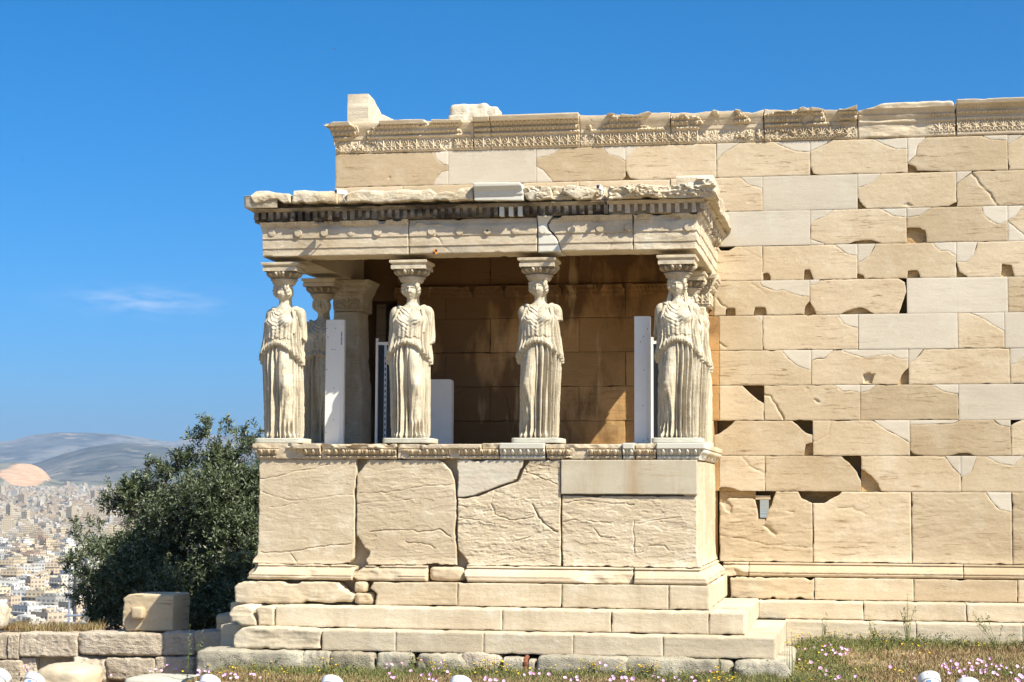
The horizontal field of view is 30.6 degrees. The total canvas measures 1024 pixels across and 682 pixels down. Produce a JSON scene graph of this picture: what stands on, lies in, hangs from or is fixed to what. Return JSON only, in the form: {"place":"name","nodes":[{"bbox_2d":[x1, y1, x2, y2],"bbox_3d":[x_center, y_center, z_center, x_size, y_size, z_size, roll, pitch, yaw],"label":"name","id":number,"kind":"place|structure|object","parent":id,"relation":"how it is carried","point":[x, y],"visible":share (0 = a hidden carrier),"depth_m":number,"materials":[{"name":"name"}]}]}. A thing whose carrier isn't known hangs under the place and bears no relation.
{"place":"outdoors","nodes":[
{"label":"outdoors","id":0,"kind":"place"},
{"bbox_2d":[0,462,179,487],"bbox_3d":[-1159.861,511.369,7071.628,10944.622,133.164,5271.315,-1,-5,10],"label":"quarry hill","id":1,"kind":"structure","parent":0,"point":[19,474],"depth_m":7836.89,"materials":[{"name":"beige stone"}]},
{"bbox_2d":[0,432,264,463],"bbox_3d":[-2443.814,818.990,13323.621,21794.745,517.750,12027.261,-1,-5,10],"label":"mountains","id":2,"kind":"structure","parent":0,"point":[34,449],"depth_m":14417.23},
{"bbox_2d":[32,443,257,482],"bbox_3d":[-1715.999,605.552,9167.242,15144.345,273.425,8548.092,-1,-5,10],"label":"hills","id":3,"kind":"structure","parent":0,"point":[114,462],"depth_m":9323.10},
{"bbox_2d":[0,618,1023,681],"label":"grass","id":4,"kind":"structure","parent":0,"point":[864,674],"depth_m":21.96,"materials":[{"name":"green plant"}]},
{"bbox_2d":[0,0,1023,441],"label":"sky","id":5,"kind":"structure","parent":0,"point":[136,294],"materials":[{"name":"blue"}]},
{"bbox_2d":[221,500,1023,681],"bbox_3d":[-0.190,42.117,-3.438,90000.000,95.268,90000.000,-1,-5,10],"label":"ground","id":6,"kind":"structure","parent":0,"point":[764,507],"depth_m":23.34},
{"bbox_2d":[0,537,7,543],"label":"apartment block","id":7,"kind":"structure","parent":6,"relation":"on","point":[4,540],"depth_m":2424.77,"materials":[{"name":"white concrete"}]},
{"bbox_2d":[0,552,9,559],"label":"apartment block","id":8,"kind":"structure","parent":6,"relation":"on","point":[2,554],"depth_m":1952.59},
{"bbox_2d":[0,584,10,593],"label":"apartment block","id":9,"kind":"structure","parent":6,"relation":"on","point":[4,589],"depth_m":1291.14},
{"bbox_2d":[0,668,11,681],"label":"floodlight","id":10,"kind":"object","parent":6,"relation":"on","point":[5,675],"visible":1,"depth_m":21.57,"materials":[{"name":"paint"}]},
{"bbox_2d":[0,545,15,550],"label":"apartment block","id":11,"kind":"structure","parent":6,"relation":"on","point":[6,547],"depth_m":2259.72,"materials":[{"name":"white concrete"}]},
{"bbox_2d":[0,558,19,567],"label":"apartment block","id":12,"kind":"structure","parent":6,"relation":"on","point":[9,562],"depth_m":1819.74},
{"bbox_2d":[0,593,21,605],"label":"apartment block","id":13,"kind":"structure","parent":6,"relation":"on","point":[11,598],"depth_m":1230.60,"materials":[{"name":"beige concrete"}]},
{"bbox_2d":[3,553,18,559],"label":"apartment block","id":14,"kind":"structure","parent":6,"relation":"on","point":[10,555],"depth_m":1938.33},
{"bbox_2d":[1,567,23,578],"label":"apartment block","id":15,"kind":"structure","parent":6,"relation":"on","point":[12,572],"depth_m":1601.19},
{"bbox_2d":[0,577,24,585],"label":"apartment block","id":16,"kind":"structure","parent":6,"relation":"on","point":[10,580],"depth_m":1389.38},
{"bbox_2d":[1,583,28,589],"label":"apartment block","id":17,"kind":"structure","parent":6,"relation":"on","point":[14,586],"depth_m":1302.79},
{"bbox_2d":[7,537,22,541],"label":"apartment block","id":18,"kind":"structure","parent":6,"relation":"on","point":[15,539],"depth_m":2428.57,"materials":[{"name":"beige concrete"}]},
{"bbox_2d":[9,546,23,551],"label":"apartment block","id":19,"kind":"structure","parent":6,"relation":"on","point":[16,548],"depth_m":2137.69,"materials":[{"name":"beige concrete"}]},
{"bbox_2d":[8,555,26,563],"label":"apartment block","id":20,"kind":"structure","parent":6,"relation":"on","point":[21,558],"depth_m":1897.90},
{"bbox_2d":[10,541,27,545],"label":"apartment block","id":21,"kind":"structure","parent":6,"relation":"on","point":[19,543],"depth_m":2282.73,"materials":[{"name":"beige concrete"}]},
{"bbox_2d":[13,549,26,553],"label":"apartment block","id":22,"kind":"structure","parent":6,"relation":"on","point":[19,551],"depth_m":2127.25,"materials":[{"name":"white concrete"}]},
{"bbox_2d":[11,587,34,600],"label":"apartment block","id":23,"kind":"structure","parent":6,"relation":"on","point":[22,591],"depth_m":1249.21,"materials":[{"name":"white concrete"}]},
{"bbox_2d":[16,539,31,544],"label":"apartment block","id":24,"kind":"structure","parent":6,"relation":"on","point":[26,541],"depth_m":2357.44,"materials":[{"name":"white concrete"}]},
{"bbox_2d":[8,614,44,623],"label":"apartment block","id":25,"kind":"structure","parent":6,"relation":"on","point":[18,617],"depth_m":953.61,"materials":[{"name":"white concrete"}]},
{"bbox_2d":[15,574,38,579],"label":"apartment block","id":26,"kind":"structure","parent":6,"relation":"on","point":[22,576],"depth_m":1528.13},
{"bbox_2d":[19,537,34,541],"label":"apartment block","id":27,"kind":"structure","parent":6,"relation":"on","point":[32,539],"depth_m":2431.70,"materials":[{"name":"beige concrete"}]},
{"bbox_2d":[22,546,33,550],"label":"apartment block","id":28,"kind":"structure","parent":6,"relation":"on","point":[26,548],"depth_m":2144.26,"materials":[{"name":"beige concrete"}]},
{"bbox_2d":[16,564,40,573],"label":"apartment block","id":29,"kind":"structure","parent":6,"relation":"on","point":[33,569],"depth_m":1743.27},
{"bbox_2d":[11,601,46,615],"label":"apartment block","id":30,"kind":"structure","parent":6,"relation":"on","point":[27,607],"depth_m":1066.26,"materials":[{"name":"white concrete"}]},
{"bbox_2d":[11,616,48,624],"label":"apartment block","id":31,"kind":"structure","parent":6,"relation":"on","point":[34,618],"depth_m":938.28,"materials":[{"name":"white concrete"}]},
{"bbox_2d":[21,550,38,555],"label":"apartment block","id":32,"kind":"structure","parent":6,"relation":"on","point":[30,552],"depth_m":2016.46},
{"bbox_2d":[19,576,44,589],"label":"apartment block","id":33,"kind":"structure","parent":6,"relation":"on","point":[32,582],"depth_m":1422.39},
{"bbox_2d":[27,555,40,563],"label":"apartment block","id":34,"kind":"structure","parent":6,"relation":"on","point":[30,559],"depth_m":1906.63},
{"bbox_2d":[23,671,45,681],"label":"floodlight","id":35,"kind":"object","parent":6,"relation":"on","point":[31,676],"visible":1,"depth_m":21.38,"materials":[{"name":"paint"}]},
{"bbox_2d":[28,544,43,547],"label":"apartment block","id":36,"kind":"structure","parent":6,"relation":"on","point":[35,545],"depth_m":2293.73,"materials":[{"name":"beige concrete"}]},
{"bbox_2d":[25,587,55,601],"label":"apartment block","id":37,"kind":"structure","parent":6,"relation":"on","point":[32,594],"depth_m":1244.08,"materials":[{"name":"beige concrete"}]},
{"bbox_2d":[34,549,46,555],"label":"apartment block","id":38,"kind":"structure","parent":6,"relation":"on","point":[41,552],"depth_m":2045.24,"materials":[{"name":"beige concrete"}]},
{"bbox_2d":[33,561,48,570],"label":"apartment block","id":39,"kind":"structure","parent":6,"relation":"on","point":[41,564],"depth_m":1831.59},
{"bbox_2d":[33,556,55,562],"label":"apartment block","id":40,"kind":"structure","parent":6,"relation":"on","point":[42,558],"depth_m":1872.90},
{"bbox_2d":[37,574,52,579],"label":"apartment block","id":41,"kind":"structure","parent":6,"relation":"on","point":[45,576],"depth_m":1544.89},
{"bbox_2d":[38,546,54,550],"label":"apartment block","id":42,"kind":"structure","parent":6,"relation":"on","point":[47,548],"depth_m":2150.97,"materials":[{"name":"beige concrete"}]},
{"bbox_2d":[40,569,52,574],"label":"apartment block","id":43,"kind":"structure","parent":6,"relation":"on","point":[49,571],"depth_m":1722.19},
{"bbox_2d":[39,538,56,545],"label":"apartment block","id":44,"kind":"structure","parent":6,"relation":"on","point":[46,542],"depth_m":2385.96,"materials":[{"name":"beige concrete"}]},
{"bbox_2d":[31,608,67,624],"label":"apartment block","id":45,"kind":"structure","parent":6,"relation":"on","point":[50,614],"depth_m":1005.39,"materials":[{"name":"beige concrete"}]},
{"bbox_2d":[35,593,66,604],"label":"apartment block","id":46,"kind":"structure","parent":6,"relation":"on","point":[50,598],"depth_m":1166.61,"materials":[{"name":"white concrete"}]},
{"bbox_2d":[43,586,59,592],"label":"apartment block","id":47,"kind":"structure","parent":6,"relation":"on","point":[49,587],"depth_m":1327.56,"materials":[{"name":"beige concrete"}]},
{"bbox_2d":[45,560,61,570],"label":"apartment block","id":48,"kind":"structure","parent":6,"relation":"on","point":[52,564],"depth_m":1766.98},
{"bbox_2d":[36,605,70,619],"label":"apartment block","id":49,"kind":"structure","parent":6,"relation":"on","point":[56,608],"depth_m":1031.65,"materials":[{"name":"white concrete"}]},
{"bbox_2d":[49,548,66,552],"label":"apartment block","id":50,"kind":"structure","parent":6,"relation":"on","point":[56,550],"depth_m":2090.01,"materials":[{"name":"beige concrete"}]},
{"bbox_2d":[53,566,63,576],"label":"apartment block","id":51,"kind":"structure","parent":6,"relation":"on","point":[56,571],"depth_m":1707.43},
{"bbox_2d":[50,541,66,547],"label":"apartment block","id":52,"kind":"structure","parent":6,"relation":"on","point":[55,543],"depth_m":2311.33,"materials":[{"name":"beige concrete"}]},
{"bbox_2d":[48,575,73,591],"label":"apartment block","id":53,"kind":"structure","parent":6,"relation":"on","point":[54,583],"depth_m":1437.15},
{"bbox_2d":[56,544,71,548],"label":"apartment block","id":54,"kind":"structure","parent":6,"relation":"on","point":[64,545],"depth_m":2200.06,"materials":[{"name":"beige concrete"}]},
{"bbox_2d":[54,550,74,555],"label":"apartment block","id":55,"kind":"structure","parent":6,"relation":"on","point":[58,553],"depth_m":2034.54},
{"bbox_2d":[59,538,73,543],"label":"apartment block","id":56,"kind":"structure","parent":6,"relation":"on","point":[69,540],"depth_m":2410.50,"materials":[{"name":"white concrete"}]},
{"bbox_2d":[58,568,79,575],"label":"apartment block","id":57,"kind":"structure","parent":6,"relation":"on","point":[61,572],"depth_m":1592.63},
{"bbox_2d":[36,662,102,681],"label":"boulder","id":58,"kind":"object","parent":6,"relation":"on","point":[70,672],"visible":0.94,"depth_m":23.71,"materials":[{"name":"stone"}]},
{"bbox_2d":[68,573,70,622],"bbox_3d":[-9.326,5.959,39.377,0.044,2.233,0.044,1,-5,-12],"label":"pole","id":59,"kind":"object","parent":6,"relation":"on","point":[69,583],"depth_m":39.40,"materials":[{"name":"metal"}]},
{"bbox_2d":[59,604,84,621],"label":"apartment block","id":60,"kind":"structure","parent":6,"relation":"on","point":[79,609],"depth_m":1090.54,"materials":[{"name":"beige concrete"}]},
{"bbox_2d":[58,599,86,607],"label":"apartment block","id":61,"kind":"structure","parent":6,"relation":"on","point":[63,604],"depth_m":1159.26,"materials":[{"name":"grey concrete"}]},
{"bbox_2d":[73,561,76,621],"bbox_3d":[-9.206,5.857,39.363,0.059,2.435,0.059,-3,-6,33],"label":"pole","id":62,"kind":"object","parent":6,"relation":"on","point":[74,611],"visible":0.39,"depth_m":39.37,"materials":[{"name":"metal"}]},
{"bbox_2d":[82,608,88,621],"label":"apartment block","id":63,"kind":"structure","parent":6,"relation":"on","point":[85,618],"depth_m":1041.65,"materials":[{"name":"beige concrete"}]},
{"bbox_2d":[65,614,109,623],"bbox_3d":[-8.454,6.344,38.791,1.725,1.378,0.076,-1,-5,10],"label":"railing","id":64,"kind":"object","parent":6,"relation":"on","point":[72,615],"visible":0.1,"depth_m":38.93,"materials":[{"name":"metal"}]},
{"bbox_2d":[0,628,220,681],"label":"ruined wall","id":65,"kind":"structure","parent":6,"relation":"on","point":[121,655],"depth_m":24.95,"materials":[{"name":"beige stone"}]},
{"bbox_2d":[0,602,9,628],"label":"boulder","id":66,"kind":"object","parent":65,"relation":"on","point":[4,614],"visible":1,"depth_m":25.46,"materials":[{"name":"beige stone"}]},
{"bbox_2d":[122,592,189,631],"bbox_3d":[-4.829,3.659,25.323,0.727,0.495,0.724,-1,-5,10],"label":"dressed block","id":67,"kind":"object","parent":65,"relation":"on","point":[157,611],"depth_m":25.07,"materials":[{"name":"stone"}]},
{"bbox_2d":[216,612,232,630],"bbox_3d":[-3.732,3.767,24.961,0.377,0.298,0.430,-1,-5,10],"label":"boulder","id":68,"kind":"object","parent":65,"relation":"on","point":[223,618],"visible":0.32,"depth_m":24.79,"materials":[{"name":"stone"}]},
{"bbox_2d":[0,481,237,628],"bbox_3d":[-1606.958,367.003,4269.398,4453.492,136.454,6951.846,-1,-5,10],"label":"city","id":69,"kind":"object","parent":6,"relation":"on","point":[38,513],"visible":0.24,"depth_m":3710.97},
{"bbox_2d":[56,412,263,630],"bbox_3d":[-5.579,3.788,32.756,5.244,5.142,2.894,-1,-5,10],"label":"olive tree","id":70,"kind":"object","parent":6,"relation":"on","point":[148,552],"visible":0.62,"depth_m":32.41,"materials":[{"name":"green plant"}]},
{"bbox_2d":[124,673,196,681],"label":"stone slab","id":71,"kind":"object","parent":6,"relation":"on","point":[157,677],"depth_m":23.01,"materials":[{"name":"beige stone"}]},
{"bbox_2d":[186,624,192,676],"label":"oat grass","id":72,"kind":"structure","parent":6,"relation":"on","point":[188,653],"depth_m":22.86,"materials":[{"name":"green plant"}]},
{"bbox_2d":[196,631,204,652],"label":"oat grass","id":73,"kind":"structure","parent":6,"relation":"on","point":[200,644],"depth_m":23.15,"materials":[{"name":"green plant"}]},
{"bbox_2d":[195,674,220,681],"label":"floodlight","id":74,"kind":"object","parent":6,"relation":"on","point":[208,678],"visible":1,"depth_m":20.91,"materials":[{"name":"paint"}]},
{"bbox_2d":[321,675,342,681],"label":"floodlight","id":75,"kind":"object","parent":6,"relation":"on","point":[330,678],"visible":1,"depth_m":20.66,"materials":[{"name":"paint"}]},
{"bbox_2d":[407,650,414,669],"bbox_3d":[-1.180,3.785,21.897,0.098,0.343,0.080,-4,-6,43],"label":"tall weed","id":76,"kind":"object","parent":6,"relation":"on","point":[411,662],"visible":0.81,"depth_m":21.90,"materials":[{"name":"green plant"}]},
{"bbox_2d":[450,675,471,681],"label":"floodlight","id":77,"kind":"object","parent":6,"relation":"on","point":[458,678],"visible":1,"depth_m":20.40,"materials":[{"name":"paint"}]},
{"bbox_2d":[182,629,987,681],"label":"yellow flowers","id":78,"kind":"object","parent":6,"relation":"on","point":[594,668],"visible":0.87,"depth_m":21.78,"materials":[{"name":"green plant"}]},
{"bbox_2d":[196,97,1023,678],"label":"temple","id":79,"kind":"structure","parent":6,"relation":"on","point":[860,301],"depth_m":25.37,"materials":[{"name":"stone"}]},
{"bbox_2d":[255,262,310,443],"bbox_3d":[-2.934,0.162,24.030,0.642,2.312,0.545,-1,-5,10],"label":"maiden statue","id":80,"kind":"object","parent":79,"relation":"on","point":[282,357],"visible":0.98,"depth_m":23.88,"materials":[{"name":"stone"}]},
{"bbox_2d":[301,278,346,443],"bbox_3d":[-2.630,0.308,25.796,0.637,2.312,0.532,-1,-5,10],"label":"maiden statue","id":81,"kind":"object","parent":79,"relation":"on","point":[322,291],"visible":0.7,"depth_m":25.63,"materials":[{"name":"stone"}]},
{"bbox_2d":[325,320,345,443],"bbox_3d":[-2.311,0.543,24.535,0.235,1.637,0.163,-1,-5,10],"label":"support post","id":82,"kind":"object","parent":79,"relation":"on","point":[335,384],"visible":1,"depth_m":24.47,"materials":[{"name":"white metal"}]},
{"bbox_2d":[334,189,346,202],"bbox_3d":[-2.139,-1.815,23.432,0.216,0.146,0.071,5,-7,-44],"label":"security camera","id":83,"kind":"object","parent":79,"relation":"attached to","point":[341,192],"visible":1,"depth_m":23.41,"materials":[{"name":"white paint"}]},
{"bbox_2d":[347,94,392,122],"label":"cut block","id":84,"kind":"structure","parent":79,"relation":"on","point":[362,108],"depth_m":27.21,"materials":[{"name":"beige stone"}]},
{"bbox_2d":[375,338,391,443],"bbox_3d":[-1.718,0.698,25.379,0.267,1.470,0.050,-1,-5,10],"label":"steel frame","id":85,"kind":"object","parent":79,"relation":"on","point":[382,406],"visible":0.79,"depth_m":25.38,"materials":[{"name":"white paint"}]},
{"bbox_2d":[383,259,437,443],"bbox_3d":[-1.282,0.146,23.734,0.633,2.312,0.535,-1,-5,10],"label":"maiden statue","id":86,"kind":"object","parent":79,"relation":"on","point":[409,353],"visible":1,"depth_m":23.58,"materials":[{"name":"stone"}]},
{"bbox_2d":[429,379,453,443],"bbox_3d":[-1.018,1.006,25.881,0.400,0.945,0.144,-1,-5,10],"label":"equipment cabinet","id":87,"kind":"object","parent":79,"relation":"on","point":[442,412],"visible":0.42,"depth_m":25.81,"materials":[{"name":"metal"}]},
{"bbox_2d":[448,115,467,120],"bbox_3d":[-0.772,-3.192,27.036,0.273,0.112,0.258,-1,-5,10],"label":"rubble stone","id":88,"kind":"object","parent":79,"relation":"on","point":[463,117],"visible":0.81,"depth_m":26.92,"materials":[{"name":"beige stone"}]},
{"bbox_2d":[450,104,468,116],"bbox_3d":[-0.715,-3.267,27.308,0.317,0.328,0.462,-1,-5,10],"label":"rubble stone","id":89,"kind":"object","parent":79,"relation":"on","point":[459,109],"visible":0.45,"depth_m":27.10,"materials":[{"name":"beige stone"}]},
{"bbox_2d":[468,103,490,120],"bbox_3d":[-0.470,-3.282,27.309,0.411,0.365,0.526,-1,-5,10],"label":"rubble stone","id":90,"kind":"object","parent":79,"relation":"on","point":[478,109],"visible":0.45,"depth_m":27.07,"materials":[{"name":"beige stone"}]},
{"bbox_2d":[487,106,501,115],"bbox_3d":[-0.275,-3.255,27.249,0.212,0.278,0.412,-1,-5,10],"label":"rubble stone","id":91,"kind":"object","parent":79,"relation":"on","point":[493,110],"visible":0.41,"depth_m":27.06,"materials":[{"name":"beige stone"}]},
{"bbox_2d":[523,655,529,672],"bbox_3d":[0.163,3.938,21.823,0.070,0.543,0.169,-1,-5,10],"label":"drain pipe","id":92,"kind":"object","parent":79,"relation":"attached to","point":[525,660],"visible":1,"depth_m":21.77,"materials":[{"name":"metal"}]},
{"bbox_2d":[512,257,565,443],"bbox_3d":[0.344,0.129,23.437,0.633,2.312,0.529,-1,-5,10],"label":"maiden statue","id":93,"kind":"object","parent":79,"relation":"on","point":[540,357],"visible":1,"depth_m":23.27,"materials":[{"name":"stone"}]},
{"bbox_2d":[596,184,602,194],"bbox_3d":[1.069,-1.845,22.855,0.052,0.110,0.192,-1,-5,15],"label":"security camera","id":94,"kind":"object","parent":79,"relation":"attached to","point":[599,187],"visible":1,"depth_m":22.81,"materials":[{"name":"white paint"}]},
{"bbox_2d":[634,316,650,443],"bbox_3d":[1.645,0.495,23.536,0.197,1.606,0.163,-1,-5,10],"label":"support post","id":95,"kind":"object","parent":79,"relation":"on","point":[642,379],"visible":0.98,"depth_m":23.47,"materials":[{"name":"white metal"}]},
{"bbox_2d":[651,337,658,443],"bbox_3d":[1.936,0.671,24.709,0.201,1.448,0.050,-1,-5,10],"label":"steel frame","id":96,"kind":"object","parent":79,"relation":"on","point":[654,397],"visible":0.25,"depth_m":24.71,"materials":[{"name":"white paint"}]},
{"bbox_2d":[651,254,704,443],"bbox_3d":[2.056,0.111,23.123,0.637,2.312,0.530,-1,-5,10],"label":"maiden statue","id":97,"kind":"object","parent":79,"relation":"on","point":[679,356],"visible":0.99,"depth_m":22.96,"materials":[{"name":"stone"}]},
{"bbox_2d":[687,272,713,446],"bbox_3d":[2.357,0.256,24.884,0.637,2.312,0.532,-1,-5,10],"label":"maiden statue","id":98,"kind":"object","parent":79,"relation":"on","point":[696,282],"visible":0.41,"depth_m":24.75,"materials":[{"name":"stone"}]},
{"bbox_2d":[717,658,722,675],"bbox_3d":[2.354,3.746,21.191,0.083,0.313,0.081,4,-6,-37],"label":"tall weed","id":99,"kind":"object","parent":6,"relation":"on","point":[719,660],"visible":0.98,"depth_m":21.18,"materials":[{"name":"green plant"}]},
{"bbox_2d":[822,613,826,640],"bbox_3d":[4.042,3.749,24.237,0.099,0.471,0.086,1,-5,-4],"label":"tall weed","id":100,"kind":"object","parent":6,"relation":"on","point":[824,630],"visible":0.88,"depth_m":24.24,"materials":[{"name":"green plant"}]},
{"bbox_2d":[868,618,876,646],"bbox_3d":[4.631,3.757,24.075,0.127,0.400,0.126,-3,-6,35],"label":"tall weed","id":101,"kind":"object","parent":6,"relation":"on","point":[870,628],"visible":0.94,"depth_m":24.07,"materials":[{"name":"green plant"}]},
{"bbox_2d":[900,594,916,643],"bbox_3d":[5.079,3.595,23.979,0.236,0.718,0.148,4,-6,-39],"label":"tall weed","id":102,"kind":"object","parent":6,"relation":"on","point":[907,633],"visible":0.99,"depth_m":23.96,"materials":[{"name":"green plant"}]},
{"bbox_2d":[917,671,940,681],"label":"floodlight","id":103,"kind":"object","parent":6,"relation":"on","point":[929,676],"visible":1,"depth_m":19.60,"materials":[{"name":"paint"}]},
{"bbox_2d":[845,652,1017,681],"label":"flowers","id":104,"kind":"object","parent":6,"relation":"on","point":[925,664],"depth_m":22.96,"materials":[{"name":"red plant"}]},
{"bbox_2d":[956,677,978,681],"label":"floodlight","id":105,"kind":"object","parent":6,"relation":"on","point":[966,679],"visible":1,"depth_m":19.44,"materials":[{"name":"paint"}]},
{"bbox_2d":[972,612,1002,649],"bbox_3d":[6.018,3.693,23.688,0.408,0.528,0.208,-1,-5,19],"label":"tall weed","id":106,"kind":"object","parent":6,"relation":"on","point":[985,628],"visible":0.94,"depth_m":23.66,"materials":[{"name":"green plant"}]}
]}

